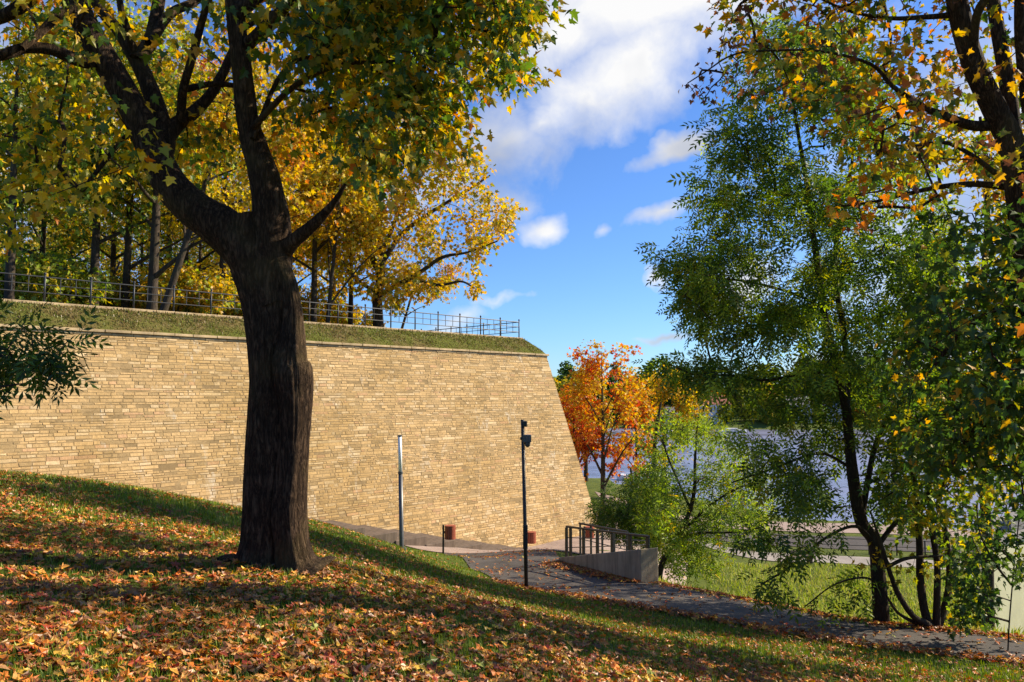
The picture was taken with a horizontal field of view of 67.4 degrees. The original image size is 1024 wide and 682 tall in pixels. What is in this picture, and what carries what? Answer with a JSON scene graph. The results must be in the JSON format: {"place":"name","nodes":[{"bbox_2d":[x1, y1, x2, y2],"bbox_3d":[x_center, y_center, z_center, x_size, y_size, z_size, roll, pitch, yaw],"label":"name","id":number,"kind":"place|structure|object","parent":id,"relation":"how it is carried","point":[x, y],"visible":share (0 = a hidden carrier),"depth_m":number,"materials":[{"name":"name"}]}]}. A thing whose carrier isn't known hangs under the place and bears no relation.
{"place":"outdoors","nodes":[
{"label":"outdoors","id":0,"kind":"place"},
{"bbox_2d":[0,470,1023,681],"bbox_3d":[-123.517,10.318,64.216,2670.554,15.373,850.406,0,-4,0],"label":"ground","id":1,"kind":"structure","parent":0,"point":[593,485],"depth_m":8.56,"materials":[{"name":"green plant"}]},
{"bbox_2d":[0,298,111,419],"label":"ash tree","id":2,"kind":"object","parent":1,"relation":"on","point":[15,367],"visible":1,"depth_m":5.74,"materials":[{"name":"green plant"}]},
{"bbox_2d":[0,0,579,576],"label":"maple tree","id":3,"kind":"object","parent":1,"relation":"on","point":[376,64],"visible":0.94,"depth_m":7.00,"materials":[{"name":"green plant"}]},
{"bbox_2d":[0,324,600,547],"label":"stone bastion","id":4,"kind":"object","parent":1,"relation":"on","point":[165,412],"visible":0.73,"depth_m":33.57,"materials":[{"name":"stone"}]},
{"bbox_2d":[0,299,544,353],"bbox_3d":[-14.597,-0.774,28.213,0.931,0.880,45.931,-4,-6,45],"label":"grass bank","id":5,"kind":"structure","parent":4,"relation":"on","point":[209,331],"depth_m":30.82,"materials":[{"name":"green plant"}]},
{"bbox_2d":[398,435,406,549],"bbox_3d":[-2.902,4.073,20.265,0.263,3.158,0.253,0,-4,0],"label":"street lamp","id":6,"kind":"object","parent":1,"relation":"on","point":[401,526],"visible":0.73,"depth_m":20.23,"materials":[{"name":"grey metal"}]},
{"bbox_2d":[308,517,522,549],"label":"paved path","id":7,"kind":"structure","parent":1,"relation":"on","point":[410,538],"depth_m":32.11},
{"bbox_2d":[442,524,455,553],"bbox_3d":[-2.431,7.750,30.032,0.452,1.100,0.452,-4,-6,45],"label":"litter bin","id":8,"kind":"object","parent":1,"relation":"on","point":[450,531],"visible":1,"depth_m":29.91,"materials":[{"name":"brown metal"}]},
{"bbox_2d":[0,470,1023,681],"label":"fallen leaves","id":9,"kind":"object","parent":1,"relation":"on","point":[294,669],"visible":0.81,"depth_m":6.05,"materials":[{"name":"orange plant"}]},
{"bbox_2d":[520,420,530,586],"bbox_3d":[0.293,3.619,16.287,0.240,3.887,0.130,0,-4,0],"label":"camera pole","id":10,"kind":"object","parent":1,"relation":"on","point":[525,440],"visible":0.99,"depth_m":16.27,"materials":[{"name":"black metal"}]},
{"bbox_2d":[558,378,609,481],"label":"maple tree","id":11,"kind":"object","parent":1,"relation":"on","point":[583,448],"visible":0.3,"depth_m":70.16,"materials":[{"name":"orange plant"}]},
{"bbox_2d":[555,367,617,481],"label":"maple tree","id":12,"kind":"object","parent":1,"relation":"on","point":[563,382],"visible":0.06,"depth_m":83.20,"materials":[{"name":"orange plant"}]},
{"bbox_2d":[558,339,645,508],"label":"maple tree","id":13,"kind":"object","parent":1,"relation":"on","point":[626,414],"visible":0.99,"depth_m":63.42,"materials":[{"name":"orange plant"}]},
{"bbox_2d":[578,522,628,554],"bbox_3d":[2.614,6.030,22.222,0.064,1.514,2.829,2,-4,-23],"label":"handrail","id":14,"kind":"object","parent":1,"relation":"on","point":[602,528],"visible":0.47,"depth_m":22.26,"materials":[{"name":"black metal"}]},
{"bbox_2d":[610,374,660,487],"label":"maple tree","id":15,"kind":"object","parent":1,"relation":"on","point":[647,412],"visible":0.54,"depth_m":66.17,"materials":[{"name":"orange plant"}]},
{"bbox_2d":[630,402,695,497],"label":"birch tree","id":16,"kind":"object","parent":1,"relation":"on","point":[658,420],"visible":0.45,"depth_m":52.28,"materials":[{"name":"green plant"}]},
{"bbox_2d":[621,365,714,473],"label":"maple tree","id":17,"kind":"object","parent":1,"relation":"on","point":[681,406],"visible":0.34,"depth_m":70.21,"materials":[{"name":"orange plant"}]},
{"bbox_2d":[620,405,782,587],"bbox_3d":[7.324,6.158,28.931,7.087,7.432,6.080,0,-4,0],"label":"ash tree","id":18,"kind":"object","parent":1,"relation":"on","point":[678,538],"visible":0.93,"depth_m":28.34,"materials":[{"name":"green plant"}]},
{"bbox_2d":[788,550,814,564],"bbox_3d":[15.830,11.844,42.221,1.700,0.850,0.538,1,-4,-20],"label":"park bench","id":19,"kind":"object","parent":1,"relation":"on","point":[811,560],"visible":0.21,"depth_m":42.25,"materials":[{"name":"stone"}]},
{"bbox_2d":[645,525,965,568],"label":"footway","id":20,"kind":"structure","parent":1,"relation":"on","point":[845,559],"depth_m":43.80,"materials":[{"name":"grey concrete"}]},
{"bbox_2d":[633,4,982,627],"bbox_3d":[6.121,-0.872,14.996,7.766,12.773,5.070,0,-4,0],"label":"ash tree","id":21,"kind":"object","parent":1,"relation":"on","point":[703,286],"visible":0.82,"depth_m":14.01,"materials":[{"name":"green plant"}]},
{"bbox_2d":[687,523,980,555],"bbox_3d":[23.863,12.122,45.352,36.172,0.992,6.361,-2,-5,30],"label":"promenade fence","id":22,"kind":"object","parent":1,"relation":"on","point":[814,537],"visible":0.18,"depth_m":45.22,"materials":[{"name":"black metal"}]},
{"bbox_2d":[658,555,1023,638],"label":"rough lawn","id":23,"kind":"structure","parent":1,"relation":"on","point":[906,597],"depth_m":36.34,"materials":[{"name":"green plant"}]},
{"bbox_2d":[678,0,1023,521],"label":"maple tree","id":24,"kind":"object","parent":1,"relation":"on","point":[1000,423],"visible":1,"depth_m":8.23,"materials":[{"name":"green plant"}]},
{"bbox_2d":[851,215,1023,630],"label":"young maple","id":25,"kind":"object","parent":1,"relation":"on","point":[942,522],"visible":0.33,"depth_m":13.88,"materials":[{"name":"green plant"}]},
{"bbox_2d":[884,43,1023,629],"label":"maple tree","id":26,"kind":"object","parent":1,"relation":"on","point":[997,212],"visible":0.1,"depth_m":20.89,"materials":[{"name":"green plant"}]},
{"bbox_2d":[992,510,1023,633],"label":"pale building","id":27,"kind":"structure","parent":1,"relation":"on","point":[1017,614],"depth_m":23.28,"materials":[{"name":"yellow paint"}]},
{"bbox_2d":[0,0,1023,383],"label":"sky","id":28,"kind":"structure","parent":0,"point":[592,155],"materials":[{"name":"blue"}]},
{"bbox_2d":[406,512,687,584],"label":"paved terrace","id":29,"kind":"structure","parent":0,"point":[558,545],"depth_m":37.32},
{"bbox_2d":[528,531,535,543],"bbox_3d":[0.900,9.478,35.977,0.452,1.100,0.452,-3,-5,33],"label":"litter bin","id":30,"kind":"object","parent":29,"relation":"on","point":[531,537],"visible":0.73,"depth_m":35.83,"materials":[{"name":"brown metal"}]},
{"bbox_2d":[583,526,593,537],"bbox_3d":[3.681,9.355,36.487,0.452,1.100,0.452,-3,-5,33],"label":"litter bin","id":31,"kind":"object","parent":29,"relation":"on","point":[587,534],"visible":0.56,"depth_m":36.36,"materials":[{"name":"brown metal"}]},
{"bbox_2d":[582,464,684,558],"bbox_3d":[5.152,7.214,32.314,4.643,4.224,5.217,0,-4,0],"label":"hazel bush","id":32,"kind":"object","parent":29,"relation":"on","point":[612,515],"visible":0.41,"depth_m":31.30,"materials":[{"name":"green plant"}]},
{"bbox_2d":[568,391,887,429],"bbox_3d":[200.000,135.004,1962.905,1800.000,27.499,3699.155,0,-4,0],"label":"shore hill","id":33,"kind":"structure","parent":0,"point":[760,425],"depth_m":240.87,"materials":[{"name":"green plant"}]},
{"bbox_2d":[553,377,562,392],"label":"broadleaf tree","id":34,"kind":"object","parent":33,"relation":"on","point":[557,386],"visible":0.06,"depth_m":285.85,"materials":[{"name":"yellow plant"}]},
{"bbox_2d":[554,361,575,403],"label":"evergreen tree","id":35,"kind":"object","parent":33,"relation":"on","point":[567,366],"visible":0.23,"depth_m":294.38,"materials":[{"name":"green plant"}]},
{"bbox_2d":[605,382,620,404],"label":"broadleaf tree","id":36,"kind":"object","parent":33,"relation":"on","point":[611,386],"visible":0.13,"depth_m":264.82,"materials":[{"name":"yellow plant"}]},
{"bbox_2d":[605,362,626,390],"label":"evergreen tree","id":37,"kind":"object","parent":33,"relation":"on","point":[610,378],"visible":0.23,"depth_m":320.70,"materials":[{"name":"green plant"}]},
{"bbox_2d":[606,374,628,389],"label":"evergreen tree","id":38,"kind":"object","parent":33,"relation":"on","point":[613,378],"visible":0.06,"depth_m":269.14,"materials":[{"name":"green plant"}]},
{"bbox_2d":[637,360,665,405],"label":"evergreen tree","id":39,"kind":"object","parent":33,"relation":"on","point":[650,377],"visible":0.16,"depth_m":266.38,"materials":[{"name":"green plant"}]},
{"bbox_2d":[659,405,677,425],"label":"house","id":40,"kind":"structure","parent":33,"relation":"on","point":[666,406],"depth_m":243.60,"materials":[{"name":"white paint"}]},
{"bbox_2d":[692,394,729,423],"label":"house","id":41,"kind":"structure","parent":33,"relation":"on","point":[712,412],"depth_m":244.13,"materials":[{"name":"white paint"}]},
{"bbox_2d":[716,403,734,423],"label":"evergreen tree","id":42,"kind":"object","parent":33,"relation":"on","point":[724,412],"visible":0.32,"depth_m":243.13,"materials":[{"name":"green plant"}]},
{"bbox_2d":[735,403,749,420],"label":"evergreen tree","id":43,"kind":"object","parent":33,"relation":"on","point":[742,414],"visible":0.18,"depth_m":251.60,"materials":[{"name":"green plant"}]},
{"bbox_2d":[756,411,773,424],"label":"broadleaf tree","id":44,"kind":"object","parent":33,"relation":"on","point":[760,417],"visible":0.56,"depth_m":239.20,"materials":[{"name":"green plant"}]},
{"bbox_2d":[749,383,782,412],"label":"broadleaf tree","id":45,"kind":"object","parent":33,"relation":"on","point":[764,398],"visible":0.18,"depth_m":248.57,"materials":[{"name":"green plant"}]},
{"bbox_2d":[761,362,785,384],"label":"evergreen tree","id":46,"kind":"object","parent":33,"relation":"on","point":[770,369],"visible":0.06,"depth_m":283.98,"materials":[{"name":"green plant"}]},
{"bbox_2d":[773,400,789,421],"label":"evergreen tree","id":47,"kind":"object","parent":33,"relation":"on","point":[779,401],"visible":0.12,"depth_m":241.98,"materials":[{"name":"green plant"}]},
{"bbox_2d":[780,395,812,422],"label":"house","id":48,"kind":"structure","parent":33,"relation":"on","point":[803,409],"depth_m":244.31,"materials":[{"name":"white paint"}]},
{"bbox_2d":[798,361,823,404],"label":"evergreen tree","id":49,"kind":"object","parent":33,"relation":"on","point":[808,394],"visible":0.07,"depth_m":265.26,"materials":[{"name":"green plant"}]},
{"bbox_2d":[850,400,865,423],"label":"evergreen tree","id":50,"kind":"object","parent":33,"relation":"on","point":[860,408],"visible":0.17,"depth_m":241.57,"materials":[{"name":"green plant"}]},
{"bbox_2d":[850,371,877,407],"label":"evergreen tree","id":51,"kind":"object","parent":33,"relation":"on","point":[863,392],"visible":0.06,"depth_m":252.01,"materials":[{"name":"green plant"}]},
{"bbox_2d":[444,550,1023,661],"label":"asphalt path","id":52,"kind":"structure","parent":0,"point":[713,604],"depth_m":15.12,"materials":[{"name":"grey asphalt"}]},
{"bbox_2d":[559,548,657,583],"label":"concrete parapet","id":53,"kind":"structure","parent":52,"relation":"on","point":[641,565],"depth_m":18.75,"materials":[{"name":"grey concrete"}]},
{"bbox_2d":[565,525,649,556],"bbox_3d":[2.415,5.444,20.291,0.064,1.340,4.402,2,-4,-23],"label":"handrail","id":54,"kind":"object","parent":53,"relation":"on","point":[612,539],"visible":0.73,"depth_m":20.54,"materials":[{"name":"black metal"}]},
{"bbox_2d":[934,465,1023,650],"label":"maple sapling","id":55,"kind":"object","parent":52,"relation":"on","point":[968,604],"visible":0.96,"depth_m":12.28,"materials":[{"name":"green plant"}]},
{"bbox_2d":[596,492,980,537],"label":"riverside walk","id":56,"kind":"structure","parent":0,"point":[850,530],"depth_m":53.77,"materials":[{"name":"grey concrete"}]},
{"bbox_2d":[606,502,980,553],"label":"road","id":57,"kind":"structure","parent":0,"point":[856,540],"depth_m":48.68,"materials":[{"name":"grey asphalt"}]},
{"bbox_2d":[579,428,1023,529],"bbox_3d":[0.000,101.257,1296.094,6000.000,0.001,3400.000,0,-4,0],"label":"water","id":58,"kind":"structure","parent":0,"point":[593,471],"depth_m":113.67,"materials":[{"name":"blue liquid"}]},
{"bbox_2d":[616,459,659,479],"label":"sailing boat","id":59,"kind":"object","parent":58,"relation":"on","point":[620,477],"visible":0.13,"depth_m":95.96,"materials":[{"name":"white"}]},
{"bbox_2d":[823,403,841,422],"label":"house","id":60,"kind":"structure","parent":0,"point":[833,414],"depth_m":247.35,"materials":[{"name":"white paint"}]},
{"label":"plateau ground","id":61,"kind":"structure","parent":0,"visible":0},
{"bbox_2d":[0,82,21,248],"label":"maple tree","id":62,"kind":"object","parent":61,"relation":"on","point":[4,154],"visible":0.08,"depth_m":35.90,"materials":[{"name":"green plant"}]},
{"bbox_2d":[0,270,22,298],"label":"shrub","id":63,"kind":"object","parent":61,"relation":"on","point":[2,278],"visible":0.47,"depth_m":32.36,"materials":[{"name":"green plant"}]},
{"bbox_2d":[0,45,64,256],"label":"linden tree","id":64,"kind":"object","parent":61,"relation":"on","point":[20,188],"visible":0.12,"depth_m":38.23,"materials":[{"name":"green plant"}]},
{"bbox_2d":[0,168,69,284],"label":"maple tree","id":65,"kind":"object","parent":61,"relation":"on","point":[1,252],"visible":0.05,"depth_m":60.77,"materials":[{"name":"yellow plant"}]},
{"bbox_2d":[0,246,79,302],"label":"shrub","id":66,"kind":"object","parent":61,"relation":"on","point":[32,259],"visible":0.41,"depth_m":32.35,"materials":[{"name":"green plant"}]},
{"bbox_2d":[23,226,82,257],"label":"maple tree","id":67,"kind":"object","parent":61,"relation":"on","point":[32,243],"visible":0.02,"depth_m":76.69,"materials":[{"name":"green plant"}]},
{"bbox_2d":[1,248,112,302],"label":"shrub","id":68,"kind":"object","parent":61,"relation":"on","point":[60,256],"visible":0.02,"depth_m":36.69,"materials":[{"name":"green plant"}]},
{"bbox_2d":[0,61,124,298],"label":"linden tree","id":69,"kind":"object","parent":61,"relation":"on","point":[62,248],"visible":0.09,"depth_m":42.44,"materials":[{"name":"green plant"}]},
{"bbox_2d":[0,2,130,299],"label":"linden tree","id":70,"kind":"object","parent":61,"relation":"on","point":[10,266],"visible":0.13,"depth_m":31.22,"materials":[{"name":"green plant"}]},
{"bbox_2d":[18,252,119,305],"bbox_3d":[-19.406,-2.233,33.275,4.139,3.400,4.502,0,-4,0],"label":"shrub","id":71,"kind":"object","parent":61,"relation":"on","point":[79,273],"visible":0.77,"depth_m":32.61,"materials":[{"name":"green plant"}]},
{"bbox_2d":[27,221,124,295],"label":"maple tree","id":72,"kind":"object","parent":61,"relation":"on","point":[89,247],"visible":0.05,"depth_m":68.23,"materials":[{"name":"yellow plant"}]},
{"bbox_2d":[17,193,147,279],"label":"maple tree","id":73,"kind":"object","parent":61,"relation":"on","point":[83,244],"visible":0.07,"depth_m":52.66,"materials":[{"name":"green plant"}]},
{"bbox_2d":[47,280,120,306],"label":"shrub","id":74,"kind":"object","parent":61,"relation":"on","point":[112,301],"visible":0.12,"depth_m":38.19,"materials":[{"name":"green plant"}]},
{"bbox_2d":[1,56,197,305],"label":"maple tree","id":75,"kind":"object","parent":61,"relation":"on","point":[95,250],"visible":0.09,"depth_m":34.13,"materials":[{"name":"yellow plant"}]},
{"bbox_2d":[22,117,181,279],"bbox_3d":[-24.411,-6.813,47.750,10.090,14.564,9.060,1,-4,-14],"label":"maple tree","id":76,"kind":"object","parent":61,"relation":"on","point":[113,257],"visible":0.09,"depth_m":45.55,"materials":[{"name":"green plant"}]},
{"bbox_2d":[7,17,225,307],"bbox_3d":[-17.868,-7.725,36.327,8.596,14.785,9.181,-3,-5,33],"label":"linden tree","id":77,"kind":"object","parent":61,"relation":"on","point":[127,265],"visible":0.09,"depth_m":36.11,"materials":[{"name":"yellow plant"}]},
{"bbox_2d":[89,201,198,287],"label":"linden tree","id":78,"kind":"object","parent":61,"relation":"on","point":[134,252],"visible":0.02,"depth_m":59.39,"materials":[{"name":"yellow plant"}]},
{"bbox_2d":[100,252,195,311],"bbox_3d":[-18.357,-2.252,38.419,5.032,4.267,5.411,-3,-5,39],"label":"shrub","id":79,"kind":"object","parent":61,"relation":"on","point":[140,272],"visible":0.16,"depth_m":36.93,"materials":[{"name":"green plant"}]},
{"bbox_2d":[103,235,207,298],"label":"maple tree","id":80,"kind":"object","parent":61,"relation":"on","point":[192,262],"visible":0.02,"depth_m":72.40,"materials":[{"name":"yellow plant"}]},
{"bbox_2d":[109,55,232,270],"bbox_3d":[-22.235,-9.457,50.632,9.698,20.234,8.837,0,-4,0],"label":"maple tree","id":81,"kind":"object","parent":61,"relation":"on","point":[202,69],"visible":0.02,"depth_m":51.21,"materials":[{"name":"yellow plant"}]},
{"bbox_2d":[67,0,275,309],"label":"maple tree","id":82,"kind":"object","parent":61,"relation":"on","point":[155,272],"visible":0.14,"depth_m":33.03,"materials":[{"name":"yellow plant"}]},
{"bbox_2d":[109,147,251,282],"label":"maple tree","id":83,"kind":"object","parent":61,"relation":"on","point":[208,255],"visible":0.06,"depth_m":43.47,"materials":[{"name":"yellow plant"}]},
{"bbox_2d":[136,260,230,313],"bbox_3d":[-15.563,-2.077,36.383,4.136,3.508,4.447,2,-5,-29],"label":"shrub","id":84,"kind":"object","parent":61,"relation":"on","point":[165,281],"visible":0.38,"depth_m":35.85,"materials":[{"name":"green plant"}]},
{"bbox_2d":[158,259,238,314],"bbox_3d":[-14.482,-2.124,36.267,4.244,3.599,4.563,0,-4,0],"label":"shrub","id":85,"kind":"object","parent":61,"relation":"on","point":[226,286],"visible":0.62,"depth_m":35.44,"materials":[{"name":"yellow plant"}]},
{"bbox_2d":[161,181,236,281],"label":"maple tree","id":86,"kind":"object","parent":61,"relation":"on","point":[200,247],"visible":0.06,"depth_m":56.43,"materials":[{"name":"yellow plant"}]},
{"bbox_2d":[184,276,242,316],"bbox_3d":[-16.257,-1.933,43.111,5.057,4.289,5.438,1,-4,-18],"label":"shrub","id":87,"kind":"object","parent":61,"relation":"on","point":[241,313],"visible":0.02,"depth_m":42.38,"materials":[{"name":"green plant"}]},
{"bbox_2d":[189,183,251,277],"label":"maple tree","id":88,"kind":"object","parent":61,"relation":"on","point":[206,253],"visible":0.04,"depth_m":57.87,"materials":[{"name":"yellow plant"}]},
{"bbox_2d":[145,44,306,314],"bbox_3d":[-14.380,-7.373,38.383,8.454,14.366,9.415,0,-4,0],"label":"maple tree","id":89,"kind":"object","parent":61,"relation":"on","point":[226,197],"visible":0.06,"depth_m":38.18,"materials":[{"name":"yellow plant"}]},
{"bbox_2d":[121,5,335,310],"bbox_3d":[-11.549,-7.591,32.606,8.718,14.117,7.277,0,-4,0],"label":"maple tree","id":90,"kind":"object","parent":61,"relation":"on","point":[281,168],"visible":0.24,"depth_m":32.05,"materials":[{"name":"yellow plant"}]},
{"bbox_2d":[209,269,301,316],"bbox_3d":[-13.553,-2.137,39.981,5.394,4.254,5.016,2,-4,-25],"label":"shrub","id":91,"kind":"object","parent":61,"relation":"on","point":[235,311],"visible":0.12,"depth_m":38.62,"materials":[{"name":"yellow plant"}]},
{"bbox_2d":[4,299,522,338],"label":"kerb","id":92,"kind":"structure","parent":61,"relation":"on","point":[79,305],"depth_m":30.82,"materials":[{"name":"stone"}]},
{"bbox_2d":[0,272,519,336],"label":"iron railing","id":93,"kind":"object","parent":92,"relation":"on","point":[234,301],"visible":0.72,"depth_m":32.02,"materials":[{"name":"metal"}]},
{"bbox_2d":[211,158,321,276],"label":"maple tree","id":94,"kind":"object","parent":61,"relation":"on","point":[297,252],"visible":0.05,"depth_m":48.63,"materials":[{"name":"yellow plant"}]},
{"bbox_2d":[228,140,348,274],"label":"maple tree","id":95,"kind":"object","parent":61,"relation":"on","point":[297,194],"visible":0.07,"depth_m":49.64,"materials":[{"name":"yellow plant"}]},
{"bbox_2d":[299,288,326,322],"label":"shrub","id":96,"kind":"object","parent":61,"relation":"on","point":[305,305],"visible":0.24,"depth_m":43.76,"materials":[{"name":"green plant"}]},
{"bbox_2d":[285,183,341,294],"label":"maple tree","id":97,"kind":"object","parent":61,"relation":"on","point":[298,282],"visible":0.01,"depth_m":62.19,"materials":[{"name":"yellow plant"}]},
{"bbox_2d":[264,117,385,321],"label":"maple tree","id":98,"kind":"object","parent":61,"relation":"on","point":[315,249],"visible":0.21,"depth_m":41.54,"materials":[{"name":"yellow plant"}]},
{"bbox_2d":[299,278,360,323],"bbox_3d":[-12.053,-1.700,46.451,5.440,4.290,5.059,3,-5,-39],"label":"shrub","id":99,"kind":"object","parent":61,"relation":"on","point":[322,291],"visible":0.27,"depth_m":45.70,"materials":[{"name":"yellow plant"}]},
{"bbox_2d":[320,303,364,324],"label":"shrub","id":100,"kind":"object","parent":61,"relation":"on","point":[345,321],"visible":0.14,"depth_m":46.35,"materials":[{"name":"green plant"}]},
{"bbox_2d":[286,126,410,322],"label":"maple tree","id":101,"kind":"object","parent":61,"relation":"on","point":[320,194],"visible":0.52,"depth_m":40.03,"materials":[{"name":"yellow plant"}]},
{"bbox_2d":[292,140,406,301],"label":"maple tree","id":102,"kind":"object","parent":61,"relation":"on","point":[324,278],"visible":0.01,"depth_m":54.30,"materials":[{"name":"yellow plant"}]},
{"bbox_2d":[292,161,407,324],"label":"maple tree","id":103,"kind":"object","parent":61,"relation":"on","point":[350,310],"visible":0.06,"depth_m":45.04,"materials":[{"name":"yellow plant"}]},
{"bbox_2d":[333,304,388,326],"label":"shrub","id":104,"kind":"object","parent":61,"relation":"on","point":[369,322],"visible":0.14,"depth_m":49.58,"materials":[{"name":"yellow plant"}]},
{"bbox_2d":[305,114,527,326],"bbox_3d":[-5.735,-7.183,44.602,13.442,14.702,8.314,0,-4,0],"label":"maple tree","id":105,"kind":"object","parent":61,"relation":"on","point":[381,281],"visible":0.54,"depth_m":42.97,"materials":[{"name":"yellow plant"}]},
{"bbox_2d":[388,221,466,328],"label":"maple tree","id":106,"kind":"object","parent":61,"relation":"on","point":[451,269],"visible":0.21,"depth_m":50.72,"materials":[{"name":"yellow plant"}]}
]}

